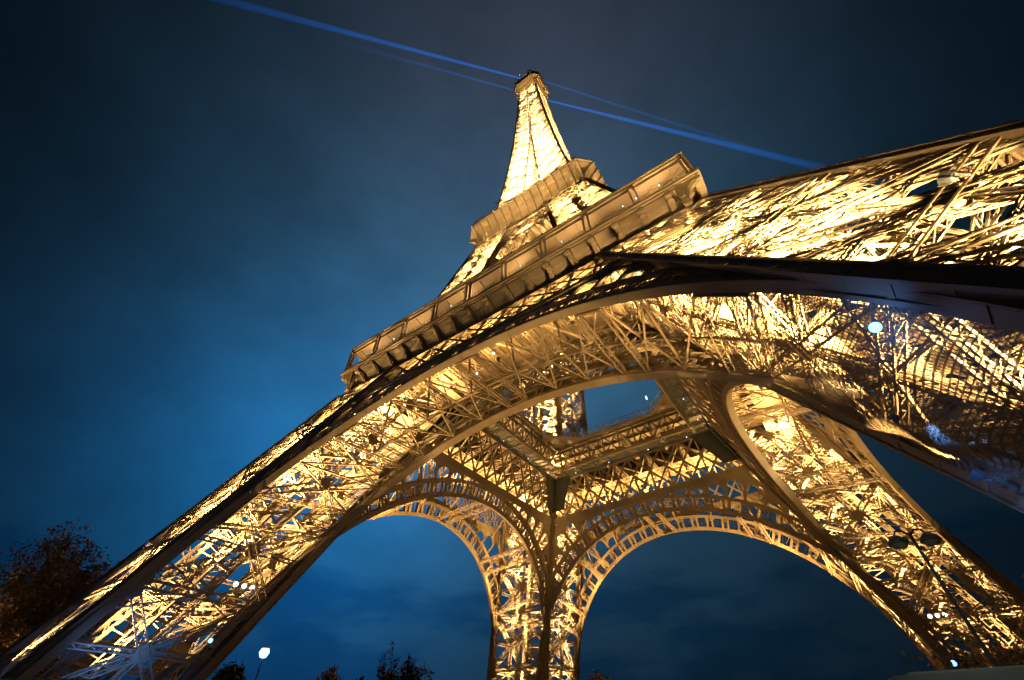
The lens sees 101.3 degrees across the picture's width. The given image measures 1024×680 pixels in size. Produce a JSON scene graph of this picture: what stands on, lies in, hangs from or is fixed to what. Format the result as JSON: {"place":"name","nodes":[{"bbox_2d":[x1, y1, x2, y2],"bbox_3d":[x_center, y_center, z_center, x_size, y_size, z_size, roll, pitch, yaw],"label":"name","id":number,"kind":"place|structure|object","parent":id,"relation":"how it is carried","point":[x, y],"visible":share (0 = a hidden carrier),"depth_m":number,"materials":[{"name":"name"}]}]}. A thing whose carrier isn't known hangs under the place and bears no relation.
{"place":"outdoors","nodes":[
{"label":"outdoors","id":0,"kind":"place"},
{"bbox_2d":[30,677,97,679],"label":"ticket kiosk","id":1,"kind":"object","parent":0,"point":[38,678],"visible":1,"depth_m":9.96,"materials":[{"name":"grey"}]},
{"bbox_2d":[0,0,1023,679],"label":"sky","id":2,"kind":"structure","parent":0,"point":[206,206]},
{"bbox_2d":[1009,593,1023,636],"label":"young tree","id":3,"kind":"object","parent":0,"point":[1017,616],"visible":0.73,"depth_m":15.47,"materials":[{"name":"brown plant"}]},
{"bbox_3d":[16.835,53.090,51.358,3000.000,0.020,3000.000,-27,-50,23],"label":"ground","id":4,"kind":"structure","parent":0,"visible":0},
{"bbox_2d":[0,519,95,650],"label":"tree","id":5,"kind":"object","parent":4,"relation":"on","point":[48,551],"visible":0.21,"depth_m":63.64,"materials":[{"name":"brown plant"}]},
{"bbox_2d":[0,517,130,676],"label":"tree","id":6,"kind":"object","parent":4,"relation":"on","point":[62,586],"visible":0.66,"depth_m":56.84,"materials":[{"name":"brown plant"}]},
{"bbox_2d":[37,594,125,679],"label":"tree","id":7,"kind":"object","parent":4,"relation":"on","point":[57,658],"visible":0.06,"depth_m":62.03,"materials":[{"name":"brown plant"}]},
{"bbox_2d":[211,659,246,679],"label":"tree","id":8,"kind":"object","parent":4,"relation":"on","point":[230,672],"visible":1,"depth_m":82.83,"materials":[{"name":"black plant"}]},
{"bbox_2d":[255,646,269,679],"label":"park lamp","id":9,"kind":"object","parent":4,"relation":"on","point":[264,652],"visible":1,"depth_m":43.55,"materials":[{"name":"glass"}]},
{"bbox_2d":[316,664,343,679],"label":"bare tree","id":10,"kind":"object","parent":4,"relation":"on","point":[330,675],"visible":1,"depth_m":125.19,"materials":[{"name":"black plant"}]},
{"bbox_2d":[376,641,434,679],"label":"bare tree","id":11,"kind":"object","parent":4,"relation":"on","point":[408,673],"visible":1,"depth_m":114.79,"materials":[{"name":"black plant"}]},
{"bbox_2d":[0,69,1023,679],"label":"iron tower","id":12,"kind":"structure","parent":4,"relation":"on","point":[540,293],"depth_m":63.33,"materials":[{"name":"brown metal"}]},
{"bbox_2d":[619,269,1023,489],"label":"safety net","id":13,"kind":"object","parent":12,"relation":"attached to","point":[981,425],"visible":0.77,"depth_m":20.94,"materials":[{"name":"brown"}]},
{"bbox_2d":[867,321,882,332],"bbox_3d":[15.654,-0.544,18.086,0.449,0.525,0.550,-2,-32,-49],"label":"blue spotlight","id":14,"kind":"object","parent":12,"relation":"attached to","point":[875,327],"visible":1,"depth_m":17.94,"materials":[{"name":"metal"}]},
{"bbox_2d":[887,413,898,420],"bbox_3d":[18.539,3.736,20.421,0.305,0.357,0.374,25,-48,-2],"label":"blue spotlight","id":15,"kind":"object","parent":12,"relation":"attached to","point":[894,416],"visible":1,"depth_m":20.34,"materials":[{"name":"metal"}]},
{"bbox_2d":[586,669,611,679],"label":"tree","id":16,"kind":"object","parent":4,"relation":"on","point":[596,676],"visible":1,"depth_m":145.89,"materials":[{"name":"black plant"}]},
{"bbox_2d":[887,528,998,666],"bbox_3d":[14.852,9.959,12.924,1.700,8.012,0.660,-11,-45,10],"label":"street lamp","id":17,"kind":"object","parent":4,"relation":"on","point":[898,542],"visible":1,"depth_m":15.12,"materials":[{"name":"grey metal"}]},
{"bbox_2d":[887,665,1023,679],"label":"roof","id":18,"kind":"structure","parent":4,"relation":"on","point":[1016,672],"depth_m":12.16,"materials":[{"name":"grey"}]},
{"bbox_2d":[891,569,1023,671],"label":"young tree","id":19,"kind":"object","parent":4,"relation":"on","point":[998,653],"visible":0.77,"depth_m":15.08,"materials":[{"name":"brown plant"}]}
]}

